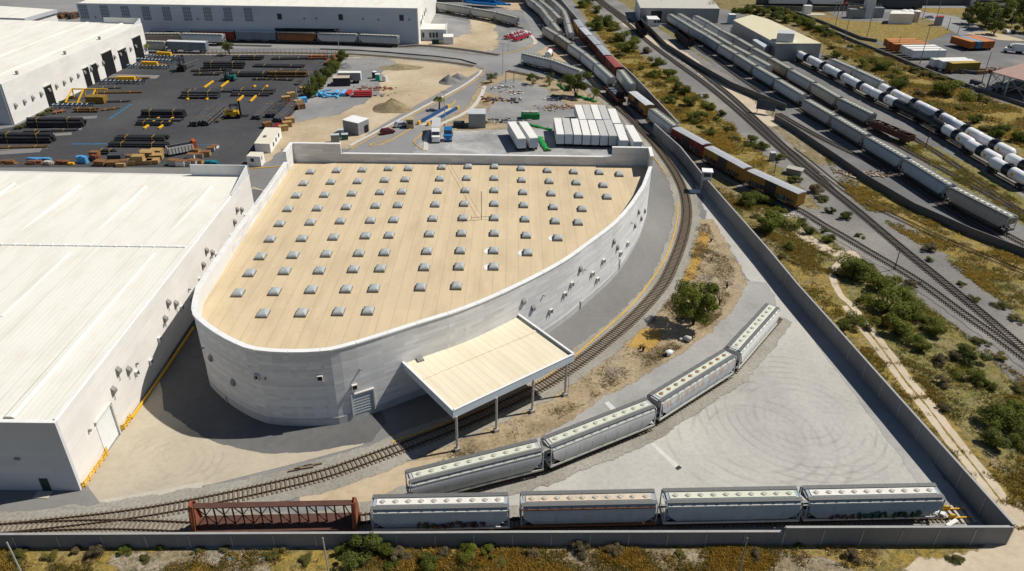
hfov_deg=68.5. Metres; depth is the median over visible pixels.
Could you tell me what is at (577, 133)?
white trailer
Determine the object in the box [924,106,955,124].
tank car
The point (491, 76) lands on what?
tree
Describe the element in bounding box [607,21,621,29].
shrub
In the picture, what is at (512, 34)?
red implement
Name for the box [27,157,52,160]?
goods heap
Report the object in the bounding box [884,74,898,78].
shrub
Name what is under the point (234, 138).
pipe yard asphalt
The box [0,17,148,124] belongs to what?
pipe mill
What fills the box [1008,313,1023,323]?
shrub
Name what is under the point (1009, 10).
tree
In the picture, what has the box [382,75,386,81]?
water tank
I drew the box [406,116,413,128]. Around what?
weigh kiosk
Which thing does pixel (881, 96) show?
tank car
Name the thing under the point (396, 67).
gravel heap
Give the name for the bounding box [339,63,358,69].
gravel heap
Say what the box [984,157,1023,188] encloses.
tank car
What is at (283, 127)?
crate
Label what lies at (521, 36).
red implement
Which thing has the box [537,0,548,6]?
hopper car
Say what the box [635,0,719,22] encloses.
grey shed
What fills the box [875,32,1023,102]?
container yard
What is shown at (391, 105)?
gravel heap
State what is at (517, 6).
lot dirt
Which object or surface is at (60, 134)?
bay strip
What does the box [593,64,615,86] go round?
hopper car
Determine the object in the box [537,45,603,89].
siding dirt
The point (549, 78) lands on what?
tree
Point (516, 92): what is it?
debris pile
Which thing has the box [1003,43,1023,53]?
semi truck
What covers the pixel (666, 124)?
hopper car
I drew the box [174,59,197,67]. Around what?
pipe load
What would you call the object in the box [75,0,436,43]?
rail warehouse
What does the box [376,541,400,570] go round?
shrub
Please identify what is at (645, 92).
boundary wall
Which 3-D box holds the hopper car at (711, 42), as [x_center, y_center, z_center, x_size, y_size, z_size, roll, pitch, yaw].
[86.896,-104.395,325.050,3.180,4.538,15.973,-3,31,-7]
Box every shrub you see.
[10,546,29,563]
[13,125,23,128]
[41,550,57,560]
[71,545,81,553]
[85,543,103,557]
[118,543,132,555]
[140,553,150,564]
[190,545,205,553]
[218,545,230,551]
[263,546,285,560]
[299,552,312,565]
[302,84,316,95]
[306,82,322,93]
[307,76,324,89]
[311,74,327,84]
[313,68,331,79]
[322,65,334,76]
[327,60,339,72]
[330,54,343,62]
[334,541,359,561]
[337,49,348,57]
[340,531,382,570]
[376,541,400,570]
[390,545,412,560]
[420,551,438,570]
[434,546,448,558]
[457,541,476,562]
[480,542,495,557]
[493,555,506,570]
[526,548,541,557]
[571,539,589,560]
[577,0,587,7]
[584,0,596,3]
[585,21,603,30]
[591,15,615,26]
[592,5,603,12]
[604,37,616,42]
[604,542,624,556]
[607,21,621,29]
[613,30,641,42]
[614,39,639,51]
[615,52,626,58]
[642,47,652,52]
[644,69,661,78]
[647,56,667,65]
[651,81,666,86]
[659,93,678,103]
[663,69,679,81]
[671,81,690,94]
[672,548,687,557]
[683,94,710,108]
[686,109,708,123]
[705,102,716,109]
[705,126,716,134]
[718,109,726,114]
[722,125,734,130]
[728,136,741,140]
[731,7,739,13]
[738,7,745,13]
[738,190,762,206]
[744,4,756,12]
[744,134,758,146]
[749,213,761,218]
[750,6,770,15]
[750,546,760,562]
[751,194,775,203]
[755,141,770,149]
[756,210,800,231]
[765,10,785,18]
[765,206,788,220]
[769,5,779,12]
[775,7,788,13]
[775,154,787,159]
[778,15,793,22]
[779,252,787,257]
[783,241,796,249]
[785,10,796,14]
[786,14,799,21]
[787,175,803,182]
[794,15,815,24]
[795,542,803,548]
[797,218,807,225]
[802,226,815,234]
[804,21,816,28]
[809,184,825,192]
[813,24,836,34]
[815,192,829,203]
[819,31,833,37]
[821,234,836,242]
[824,207,836,212]
[830,50,841,57]
[834,321,851,333]
[836,253,880,282]
[839,55,849,59]
[840,211,853,219]
[840,310,874,328]
[844,548,862,564]
[854,58,869,66]
[855,233,865,238]
[855,294,872,302]
[857,283,923,321]
[859,259,877,274]
[866,57,881,63]
[868,273,917,300]
[871,313,917,342]
[873,61,902,73]
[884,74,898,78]
[888,75,910,88]
[902,66,920,72]
[903,279,921,288]
[904,296,929,319]
[909,334,932,350]
[914,89,926,95]
[920,70,937,75]
[921,242,936,252]
[922,315,947,335]
[931,79,977,101]
[933,353,945,367]
[934,75,947,80]
[934,374,951,388]
[937,401,950,412]
[944,554,965,564]
[948,350,963,360]
[950,366,986,382]
[955,105,969,109]
[956,342,992,367]
[957,280,967,286]
[964,92,983,101]
[966,114,983,122]
[967,294,980,301]
[971,336,992,345]
[976,379,997,390]
[976,401,1023,431]
[979,427,1011,449]
[980,97,997,102]
[980,125,992,129]
[987,124,1019,137]
[989,301,1012,309]
[993,350,1008,359]
[1005,397,1023,419]
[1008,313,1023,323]
[1008,427,1023,454]
[1010,130,1023,141]
[1013,381,1023,392]
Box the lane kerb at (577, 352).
[392,202,677,441]
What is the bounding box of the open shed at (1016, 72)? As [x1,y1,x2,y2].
[986,63,1023,101]
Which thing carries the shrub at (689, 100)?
on the scrub field at (749, 156)
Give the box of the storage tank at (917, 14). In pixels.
[912,10,920,21]
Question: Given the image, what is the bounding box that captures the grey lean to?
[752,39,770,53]
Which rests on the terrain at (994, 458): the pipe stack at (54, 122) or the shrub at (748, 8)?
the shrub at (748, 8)
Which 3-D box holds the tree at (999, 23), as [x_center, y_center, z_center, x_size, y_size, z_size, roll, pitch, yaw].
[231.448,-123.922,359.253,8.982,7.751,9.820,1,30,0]
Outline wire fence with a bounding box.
[152,49,335,54]
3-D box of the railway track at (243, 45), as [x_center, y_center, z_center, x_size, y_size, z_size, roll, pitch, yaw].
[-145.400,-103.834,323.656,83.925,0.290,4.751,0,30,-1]
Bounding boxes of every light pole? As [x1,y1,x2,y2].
[6,542,21,570]
[322,537,328,570]
[738,537,747,570]
[919,26,930,63]
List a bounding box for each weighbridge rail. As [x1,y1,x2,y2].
[417,104,449,124]
[427,105,458,125]
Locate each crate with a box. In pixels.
[88,150,100,154]
[92,159,106,165]
[105,159,119,166]
[106,152,123,159]
[115,162,125,166]
[119,159,128,165]
[126,158,135,165]
[130,154,144,164]
[139,150,154,157]
[140,158,152,164]
[145,157,160,164]
[149,148,163,152]
[149,152,163,159]
[167,158,178,165]
[174,159,185,166]
[184,159,190,165]
[185,152,195,158]
[188,158,198,163]
[190,148,200,152]
[195,152,203,158]
[197,158,203,163]
[200,150,210,156]
[206,146,214,150]
[262,120,272,127]
[278,124,288,130]
[281,95,290,100]
[282,120,291,126]
[284,116,294,122]
[286,91,295,97]
[293,99,302,102]
[296,102,305,109]
[298,96,306,102]
[301,93,310,98]
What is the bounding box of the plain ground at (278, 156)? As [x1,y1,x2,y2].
[0,0,987,524]
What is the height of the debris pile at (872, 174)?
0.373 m
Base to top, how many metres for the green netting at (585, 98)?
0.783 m
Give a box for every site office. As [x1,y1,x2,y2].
[246,152,264,166]
[254,127,281,152]
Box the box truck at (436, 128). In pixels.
[431,117,440,142]
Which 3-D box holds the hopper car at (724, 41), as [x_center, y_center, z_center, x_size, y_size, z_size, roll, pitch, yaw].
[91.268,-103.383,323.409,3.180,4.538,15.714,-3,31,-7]
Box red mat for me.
[273,101,291,126]
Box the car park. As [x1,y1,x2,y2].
[1003,34,1023,39]
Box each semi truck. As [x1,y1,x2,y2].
[768,0,812,5]
[807,0,848,5]
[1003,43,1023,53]
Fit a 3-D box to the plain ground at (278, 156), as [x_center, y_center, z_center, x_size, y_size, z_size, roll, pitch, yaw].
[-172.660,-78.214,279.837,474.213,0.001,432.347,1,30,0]
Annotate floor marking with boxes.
[72,143,107,143]
[109,104,131,118]
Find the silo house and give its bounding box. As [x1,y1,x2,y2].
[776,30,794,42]
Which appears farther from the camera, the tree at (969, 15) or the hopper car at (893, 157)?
the tree at (969, 15)
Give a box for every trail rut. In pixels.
[829,254,1022,515]
[842,306,1008,514]
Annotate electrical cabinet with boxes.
[330,133,339,142]
[337,128,343,138]
[341,133,348,140]
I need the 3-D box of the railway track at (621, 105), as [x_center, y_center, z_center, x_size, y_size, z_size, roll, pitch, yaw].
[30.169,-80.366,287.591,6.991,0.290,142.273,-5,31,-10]
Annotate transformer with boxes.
[846,5,865,18]
[863,0,876,18]
[873,4,884,17]
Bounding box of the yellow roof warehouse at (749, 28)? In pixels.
[730,15,821,60]
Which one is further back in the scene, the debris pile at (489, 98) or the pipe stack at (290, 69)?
the pipe stack at (290, 69)
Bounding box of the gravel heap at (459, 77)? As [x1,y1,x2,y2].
[451,73,469,80]
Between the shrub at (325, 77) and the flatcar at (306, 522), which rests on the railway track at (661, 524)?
the flatcar at (306, 522)
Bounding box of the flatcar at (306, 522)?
[188,497,364,531]
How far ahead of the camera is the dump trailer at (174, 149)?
210.44 m
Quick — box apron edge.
[99,482,202,502]
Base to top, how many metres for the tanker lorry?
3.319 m
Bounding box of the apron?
[86,187,362,500]
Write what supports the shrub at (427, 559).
on the verge grass at (898, 556)
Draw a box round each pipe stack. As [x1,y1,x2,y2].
[0,131,56,143]
[0,145,48,148]
[23,128,78,131]
[26,116,86,127]
[52,109,65,113]
[73,107,98,112]
[95,91,142,93]
[98,86,121,88]
[99,148,117,154]
[101,107,119,110]
[106,100,130,102]
[107,77,149,78]
[108,141,169,147]
[113,134,169,140]
[135,121,172,125]
[138,118,183,121]
[139,109,186,117]
[180,89,220,98]
[184,88,233,91]
[189,105,214,125]
[191,68,231,71]
[193,72,222,75]
[198,104,226,125]
[203,61,245,68]
[229,71,267,76]
[230,93,269,96]
[232,55,263,59]
[232,87,275,93]
[251,100,276,118]
[252,78,272,80]
[253,64,304,67]
[265,101,286,116]
[267,70,307,77]
[271,56,306,59]
[272,102,295,121]
[273,78,292,80]
[274,68,306,70]
[294,79,303,84]
[305,59,321,75]
[307,54,327,59]
[323,53,337,64]
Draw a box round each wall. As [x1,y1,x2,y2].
[0,530,783,547]
[436,0,524,2]
[557,0,678,123]
[640,19,786,110]
[653,123,1014,528]
[756,0,1019,4]
[756,6,858,11]
[774,115,1023,256]
[781,525,1013,545]
[795,11,877,41]
[825,28,1023,106]
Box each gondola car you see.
[604,86,625,103]
[635,20,646,36]
[674,29,693,47]
[870,120,915,142]
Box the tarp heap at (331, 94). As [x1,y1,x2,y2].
[315,89,339,97]
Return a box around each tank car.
[795,51,817,67]
[811,59,834,77]
[830,68,853,87]
[847,78,873,98]
[867,88,897,110]
[878,83,904,98]
[889,99,923,122]
[899,94,929,109]
[913,110,946,135]
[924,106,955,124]
[938,124,974,148]
[950,119,983,141]
[961,139,1001,165]
[976,134,1015,160]
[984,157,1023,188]
[1005,153,1023,170]
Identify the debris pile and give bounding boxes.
[56,11,78,18]
[356,86,390,90]
[370,86,396,90]
[480,85,513,89]
[480,96,522,103]
[486,117,531,124]
[499,89,523,95]
[534,103,573,111]
[543,94,567,101]
[780,213,825,218]
[820,169,903,178]
[925,65,1002,74]
[969,79,1023,93]
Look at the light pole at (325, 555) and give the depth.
84.78 m
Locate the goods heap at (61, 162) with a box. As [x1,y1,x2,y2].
[54,159,69,164]
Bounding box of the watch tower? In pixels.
[700,168,712,191]
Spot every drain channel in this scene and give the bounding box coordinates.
[605,401,614,409]
[650,442,677,466]
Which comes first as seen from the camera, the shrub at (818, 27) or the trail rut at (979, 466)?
the trail rut at (979, 466)
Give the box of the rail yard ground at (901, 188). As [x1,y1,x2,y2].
[634,9,1023,237]
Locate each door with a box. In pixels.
[38,478,51,490]
[94,401,121,450]
[181,42,189,49]
[251,32,259,39]
[350,387,375,415]
[634,98,637,108]
[682,135,689,147]
[717,156,726,170]
[764,180,775,195]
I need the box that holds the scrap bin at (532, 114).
[521,110,539,118]
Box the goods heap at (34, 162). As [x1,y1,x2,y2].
[22,160,42,164]
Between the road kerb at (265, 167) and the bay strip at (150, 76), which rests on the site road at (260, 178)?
the road kerb at (265, 167)
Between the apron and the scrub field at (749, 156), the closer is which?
the apron
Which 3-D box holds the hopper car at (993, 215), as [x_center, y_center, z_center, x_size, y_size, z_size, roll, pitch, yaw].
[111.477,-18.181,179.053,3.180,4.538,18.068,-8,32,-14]
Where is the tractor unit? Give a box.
[444,126,452,141]
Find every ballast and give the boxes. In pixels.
[0,89,701,512]
[0,500,964,549]
[175,52,476,67]
[226,41,499,56]
[324,317,791,531]
[523,3,544,26]
[538,36,655,138]
[561,24,575,43]
[573,30,1023,367]
[664,23,798,108]
[791,61,1023,196]
[792,109,1023,246]
[807,95,890,136]
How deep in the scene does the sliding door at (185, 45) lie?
309.65 m
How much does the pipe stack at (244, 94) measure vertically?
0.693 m
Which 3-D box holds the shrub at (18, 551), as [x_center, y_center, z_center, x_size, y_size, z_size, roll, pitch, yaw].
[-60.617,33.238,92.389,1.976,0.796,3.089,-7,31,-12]
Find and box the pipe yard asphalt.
[0,55,329,166]
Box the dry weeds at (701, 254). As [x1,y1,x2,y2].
[440,223,734,460]
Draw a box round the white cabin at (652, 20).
[646,16,659,26]
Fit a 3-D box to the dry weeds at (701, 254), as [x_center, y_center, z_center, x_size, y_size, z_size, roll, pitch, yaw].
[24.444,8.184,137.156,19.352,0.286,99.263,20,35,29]
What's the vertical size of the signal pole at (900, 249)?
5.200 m
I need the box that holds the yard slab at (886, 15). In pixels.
[829,11,890,21]
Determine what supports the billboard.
on the track verge at (808, 149)
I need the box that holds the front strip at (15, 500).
[0,485,99,511]
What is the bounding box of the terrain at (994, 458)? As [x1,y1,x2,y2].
[0,0,1023,570]
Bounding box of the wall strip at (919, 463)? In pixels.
[695,185,982,524]
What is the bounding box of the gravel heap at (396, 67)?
[378,64,423,70]
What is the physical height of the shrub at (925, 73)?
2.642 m
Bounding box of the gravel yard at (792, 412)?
[507,199,917,505]
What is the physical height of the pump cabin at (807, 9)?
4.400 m
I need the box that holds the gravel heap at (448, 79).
[439,74,460,84]
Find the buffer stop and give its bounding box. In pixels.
[936,505,976,524]
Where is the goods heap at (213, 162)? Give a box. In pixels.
[204,160,218,164]
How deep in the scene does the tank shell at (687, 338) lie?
133.96 m
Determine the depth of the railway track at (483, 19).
376.98 m
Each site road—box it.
[0,166,280,188]
[166,8,549,152]
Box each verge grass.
[5,545,965,570]
[627,328,661,350]
[682,231,710,280]
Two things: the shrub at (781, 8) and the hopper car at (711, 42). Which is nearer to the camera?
the hopper car at (711, 42)
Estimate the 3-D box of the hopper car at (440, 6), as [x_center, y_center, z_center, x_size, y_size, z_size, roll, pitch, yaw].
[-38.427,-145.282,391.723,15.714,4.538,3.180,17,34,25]
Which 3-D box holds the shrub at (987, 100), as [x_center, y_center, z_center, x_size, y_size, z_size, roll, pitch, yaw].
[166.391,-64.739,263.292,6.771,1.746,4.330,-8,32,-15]
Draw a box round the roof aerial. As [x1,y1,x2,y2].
[449,163,491,219]
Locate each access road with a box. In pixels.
[872,8,985,35]
[922,5,1018,7]
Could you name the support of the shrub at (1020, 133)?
on the dry field at (1007, 116)
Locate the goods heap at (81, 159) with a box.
[75,155,89,163]
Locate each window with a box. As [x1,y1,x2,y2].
[78,5,89,18]
[99,5,109,18]
[120,6,130,17]
[141,6,151,19]
[162,7,171,20]
[182,7,192,20]
[203,7,212,20]
[223,8,232,20]
[244,8,252,20]
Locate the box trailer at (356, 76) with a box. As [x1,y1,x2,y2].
[338,71,361,82]
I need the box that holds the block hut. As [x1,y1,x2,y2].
[342,115,369,135]
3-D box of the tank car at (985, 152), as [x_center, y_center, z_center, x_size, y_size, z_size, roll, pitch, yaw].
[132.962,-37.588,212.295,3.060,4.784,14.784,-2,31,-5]
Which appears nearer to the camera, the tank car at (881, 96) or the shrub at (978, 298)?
the shrub at (978, 298)
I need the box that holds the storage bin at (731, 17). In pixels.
[727,13,735,23]
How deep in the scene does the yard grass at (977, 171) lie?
205.05 m
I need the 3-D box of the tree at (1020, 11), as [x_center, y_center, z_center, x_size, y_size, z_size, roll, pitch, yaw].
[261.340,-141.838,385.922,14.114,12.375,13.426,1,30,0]
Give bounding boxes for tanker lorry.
[545,48,552,57]
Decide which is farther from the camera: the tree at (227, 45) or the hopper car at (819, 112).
the tree at (227, 45)
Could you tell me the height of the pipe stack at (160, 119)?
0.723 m
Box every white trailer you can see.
[507,121,525,149]
[519,121,537,149]
[553,118,563,145]
[562,118,572,145]
[571,119,581,145]
[574,105,585,120]
[579,120,590,146]
[582,104,593,121]
[587,120,599,146]
[590,105,601,121]
[596,120,607,146]
[598,105,609,119]
[603,120,616,146]
[607,109,620,125]
[614,124,628,145]
[624,125,641,146]
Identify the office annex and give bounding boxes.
[421,24,446,40]
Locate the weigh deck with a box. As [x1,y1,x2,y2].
[420,108,452,124]
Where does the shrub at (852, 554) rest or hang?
on the verge grass at (898, 556)
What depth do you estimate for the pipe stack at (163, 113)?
238.01 m
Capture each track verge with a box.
[589,0,1023,385]
[622,21,779,125]
[741,85,830,165]
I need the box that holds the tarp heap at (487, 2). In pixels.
[463,0,510,5]
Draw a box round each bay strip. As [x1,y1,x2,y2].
[0,145,49,149]
[0,148,41,154]
[33,127,81,131]
[53,132,71,135]
[80,116,96,118]
[109,74,159,78]
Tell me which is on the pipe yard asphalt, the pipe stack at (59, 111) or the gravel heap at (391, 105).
the pipe stack at (59, 111)
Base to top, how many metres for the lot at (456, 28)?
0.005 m
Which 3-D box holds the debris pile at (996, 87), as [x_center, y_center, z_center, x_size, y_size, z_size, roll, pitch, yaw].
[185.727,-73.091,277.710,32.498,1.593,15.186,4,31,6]
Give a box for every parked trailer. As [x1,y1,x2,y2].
[883,38,917,46]
[886,40,923,48]
[890,42,929,52]
[899,44,937,52]
[903,47,942,55]
[908,49,946,58]
[928,57,967,68]
[937,59,974,68]
[946,61,980,70]
[950,36,976,49]
[959,36,982,49]
[967,36,989,49]
[970,35,994,49]
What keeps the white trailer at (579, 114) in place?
on the debris lot at (555, 89)
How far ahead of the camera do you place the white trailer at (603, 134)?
219.64 m
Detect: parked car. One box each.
[379,127,394,134]
[394,120,405,127]
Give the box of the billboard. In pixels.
[756,99,776,114]
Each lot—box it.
[248,57,479,166]
[292,58,395,122]
[413,128,643,155]
[430,15,543,56]
[441,72,602,130]
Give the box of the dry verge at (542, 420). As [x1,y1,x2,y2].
[417,219,746,459]
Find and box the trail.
[904,500,1023,570]
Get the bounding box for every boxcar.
[150,29,192,38]
[166,40,208,52]
[193,30,235,40]
[235,30,276,41]
[573,19,584,34]
[579,27,592,44]
[586,35,601,52]
[595,45,610,63]
[604,55,622,76]
[628,91,653,116]
[671,127,711,157]
[703,146,751,181]
[745,169,806,207]
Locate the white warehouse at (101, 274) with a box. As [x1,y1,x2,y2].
[0,164,253,498]
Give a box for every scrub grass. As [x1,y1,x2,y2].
[822,154,1023,310]
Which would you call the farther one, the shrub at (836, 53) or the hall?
the hall
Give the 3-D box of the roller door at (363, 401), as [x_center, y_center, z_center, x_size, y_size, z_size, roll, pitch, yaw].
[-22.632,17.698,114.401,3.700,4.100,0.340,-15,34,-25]
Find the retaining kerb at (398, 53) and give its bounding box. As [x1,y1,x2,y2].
[320,48,476,63]
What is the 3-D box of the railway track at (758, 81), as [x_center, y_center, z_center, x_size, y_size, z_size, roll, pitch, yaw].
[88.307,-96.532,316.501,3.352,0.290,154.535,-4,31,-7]
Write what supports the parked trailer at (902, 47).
on the container yard at (999, 57)
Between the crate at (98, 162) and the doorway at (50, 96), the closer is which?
the crate at (98, 162)
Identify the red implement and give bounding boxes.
[503,29,523,38]
[511,31,531,40]
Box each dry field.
[786,14,950,41]
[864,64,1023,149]
[922,8,965,12]
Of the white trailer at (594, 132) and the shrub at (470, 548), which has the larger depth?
the white trailer at (594, 132)
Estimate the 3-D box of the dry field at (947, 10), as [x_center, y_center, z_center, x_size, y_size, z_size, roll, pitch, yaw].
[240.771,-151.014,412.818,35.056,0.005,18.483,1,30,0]
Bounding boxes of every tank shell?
[665,349,674,355]
[679,335,691,341]
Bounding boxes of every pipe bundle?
[339,89,347,95]
[345,89,352,95]
[353,90,371,97]
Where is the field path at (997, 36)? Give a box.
[967,32,1023,40]
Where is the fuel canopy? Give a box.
[933,16,943,25]
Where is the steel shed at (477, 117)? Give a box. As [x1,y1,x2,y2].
[453,108,485,127]
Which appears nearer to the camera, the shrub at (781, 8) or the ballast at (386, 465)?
the ballast at (386, 465)
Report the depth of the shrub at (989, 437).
111.10 m
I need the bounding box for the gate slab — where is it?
[689,189,700,192]
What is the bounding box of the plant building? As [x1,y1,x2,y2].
[888,10,913,23]
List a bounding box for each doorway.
[44,84,55,106]
[82,67,92,86]
[91,63,100,82]
[101,50,116,76]
[118,48,129,68]
[132,35,144,61]
[651,11,661,22]
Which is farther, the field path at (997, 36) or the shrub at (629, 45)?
the field path at (997, 36)
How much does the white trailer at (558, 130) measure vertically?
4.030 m
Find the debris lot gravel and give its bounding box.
[485,78,574,127]
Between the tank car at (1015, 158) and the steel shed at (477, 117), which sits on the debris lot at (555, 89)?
the steel shed at (477, 117)
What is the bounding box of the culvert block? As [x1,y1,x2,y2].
[785,165,804,176]
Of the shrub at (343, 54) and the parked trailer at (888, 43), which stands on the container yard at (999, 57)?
the parked trailer at (888, 43)
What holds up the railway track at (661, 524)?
on the ballast at (18, 515)
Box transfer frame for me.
[65,88,107,103]
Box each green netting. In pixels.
[529,123,553,130]
[538,136,551,151]
[574,93,597,101]
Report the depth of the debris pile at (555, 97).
260.80 m
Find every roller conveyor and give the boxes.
[49,103,93,108]
[99,76,145,83]
[124,61,169,69]
[136,58,174,63]
[143,51,181,58]
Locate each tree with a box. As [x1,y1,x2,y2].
[221,42,233,54]
[433,96,443,109]
[486,72,497,82]
[524,73,538,83]
[543,72,555,85]
[557,79,564,88]
[563,71,591,96]
[587,88,599,97]
[671,278,719,328]
[716,286,731,304]
[962,6,981,24]
[973,1,985,15]
[976,0,1003,27]
[986,18,1008,33]
[993,0,1019,23]
[1001,0,1018,8]
[1003,0,1023,21]
[1014,16,1023,32]
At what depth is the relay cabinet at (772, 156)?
211.41 m
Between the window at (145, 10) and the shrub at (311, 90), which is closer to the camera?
the shrub at (311, 90)
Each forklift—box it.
[176,55,186,71]
[221,67,236,81]
[224,100,248,118]
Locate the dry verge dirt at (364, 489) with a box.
[299,454,462,501]
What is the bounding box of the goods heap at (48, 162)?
[43,160,53,164]
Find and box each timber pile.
[288,463,311,471]
[294,462,321,469]
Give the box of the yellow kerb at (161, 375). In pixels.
[131,326,194,418]
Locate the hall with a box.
[0,6,57,20]
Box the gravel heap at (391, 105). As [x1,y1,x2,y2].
[372,98,413,112]
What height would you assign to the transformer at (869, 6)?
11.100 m
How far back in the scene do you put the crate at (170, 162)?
203.36 m
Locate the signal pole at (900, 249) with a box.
[894,248,903,268]
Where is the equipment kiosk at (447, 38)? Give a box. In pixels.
[432,34,452,44]
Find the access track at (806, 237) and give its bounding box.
[786,223,859,258]
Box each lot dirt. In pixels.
[409,38,487,51]
[454,18,499,50]
[497,2,524,10]
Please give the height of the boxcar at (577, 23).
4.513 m
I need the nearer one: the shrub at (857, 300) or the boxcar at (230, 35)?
the shrub at (857, 300)
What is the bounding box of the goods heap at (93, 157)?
[89,154,101,160]
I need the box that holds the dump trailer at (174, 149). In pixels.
[165,138,196,155]
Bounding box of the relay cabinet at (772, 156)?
[769,151,775,160]
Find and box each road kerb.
[250,165,280,168]
[351,67,484,148]
[370,128,410,146]
[413,129,426,149]
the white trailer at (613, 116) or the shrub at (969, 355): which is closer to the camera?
the shrub at (969, 355)
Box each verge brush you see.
[109,548,269,570]
[546,545,853,570]
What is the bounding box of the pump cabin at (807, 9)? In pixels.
[802,5,826,15]
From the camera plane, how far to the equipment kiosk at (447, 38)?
329.39 m
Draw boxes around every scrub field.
[583,12,774,174]
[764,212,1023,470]
[783,262,1023,505]
[937,250,1023,319]
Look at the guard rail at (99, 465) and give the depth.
104.80 m
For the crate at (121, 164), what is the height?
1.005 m
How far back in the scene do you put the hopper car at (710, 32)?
336.38 m
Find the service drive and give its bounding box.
[525,280,775,447]
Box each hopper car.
[144,32,181,40]
[146,40,167,50]
[180,32,225,44]
[277,31,317,43]
[317,32,358,44]
[358,33,399,45]
[368,492,514,530]
[405,438,544,493]
[436,2,450,12]
[446,4,471,16]
[470,7,497,20]
[495,12,519,25]
[515,488,658,527]
[521,53,555,70]
[527,0,538,8]
[532,3,543,14]
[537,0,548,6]
[539,8,548,22]
[540,397,656,467]
[542,27,559,43]
[543,4,554,14]
[544,15,554,27]
[548,0,559,9]
[549,22,562,34]
[550,11,562,26]
[551,60,584,81]
[555,4,565,15]
[555,35,572,51]
[560,10,568,22]
[563,16,570,29]
[565,23,573,40]
[567,43,585,62]
[580,53,599,72]
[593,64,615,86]
[616,69,635,93]
[647,108,678,136]
[647,349,736,420]
[659,486,803,524]
[666,14,682,28]
[676,13,692,21]
[677,20,693,34]
[688,20,703,28]
[689,27,708,43]
[693,15,710,27]
[700,28,719,37]
[703,35,721,52]
[706,22,723,33]
[715,36,732,46]
[717,44,738,63]
[718,30,739,42]
[725,303,779,369]
[729,45,751,56]
[733,38,754,51]
[733,54,758,75]
[747,55,772,71]
[750,47,773,61]
[752,66,780,88]
[768,58,793,78]
[773,79,806,105]
[786,69,817,92]
[799,482,945,521]
[801,99,838,127]
[810,83,843,108]
[828,58,856,74]
[830,116,871,147]
[835,98,876,125]
[851,69,886,88]
[862,136,910,170]
[900,159,955,198]
[945,186,1018,232]
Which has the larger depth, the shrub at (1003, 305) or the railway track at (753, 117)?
the railway track at (753, 117)
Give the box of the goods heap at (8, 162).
[0,159,18,164]
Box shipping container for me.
[333,75,350,85]
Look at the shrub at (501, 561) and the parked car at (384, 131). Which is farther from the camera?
the parked car at (384, 131)
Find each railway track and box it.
[0,89,691,532]
[0,511,957,532]
[148,52,474,66]
[209,44,271,46]
[226,41,499,55]
[360,317,782,527]
[436,11,523,28]
[505,70,544,79]
[517,63,598,88]
[525,3,546,26]
[539,35,654,137]
[571,23,1023,361]
[597,0,1023,354]
[600,0,838,191]
[665,22,802,108]
[694,44,764,92]
[771,71,889,135]
[774,113,1021,255]
[789,147,1023,273]
[794,61,1023,193]
[795,108,1023,246]
[856,120,1023,215]
[914,137,1023,213]
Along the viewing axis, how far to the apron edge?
101.88 m
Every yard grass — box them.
[658,27,711,63]
[892,138,1023,224]
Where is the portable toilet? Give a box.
[375,73,379,80]
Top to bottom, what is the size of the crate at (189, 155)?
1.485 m
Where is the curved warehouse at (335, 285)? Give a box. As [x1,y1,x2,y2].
[191,142,653,452]
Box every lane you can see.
[160,189,384,453]
[365,160,674,442]
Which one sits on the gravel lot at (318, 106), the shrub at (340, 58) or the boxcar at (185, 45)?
the shrub at (340, 58)
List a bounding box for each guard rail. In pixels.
[80,447,107,488]
[119,413,130,430]
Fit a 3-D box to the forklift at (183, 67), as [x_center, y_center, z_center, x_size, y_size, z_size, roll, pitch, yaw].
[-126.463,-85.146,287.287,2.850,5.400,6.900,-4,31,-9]
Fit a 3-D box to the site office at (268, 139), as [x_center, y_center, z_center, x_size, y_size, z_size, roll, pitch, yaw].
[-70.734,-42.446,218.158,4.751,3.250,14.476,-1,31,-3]
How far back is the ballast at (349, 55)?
309.77 m
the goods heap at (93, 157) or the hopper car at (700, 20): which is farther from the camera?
the hopper car at (700, 20)
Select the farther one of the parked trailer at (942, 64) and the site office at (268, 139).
the parked trailer at (942, 64)

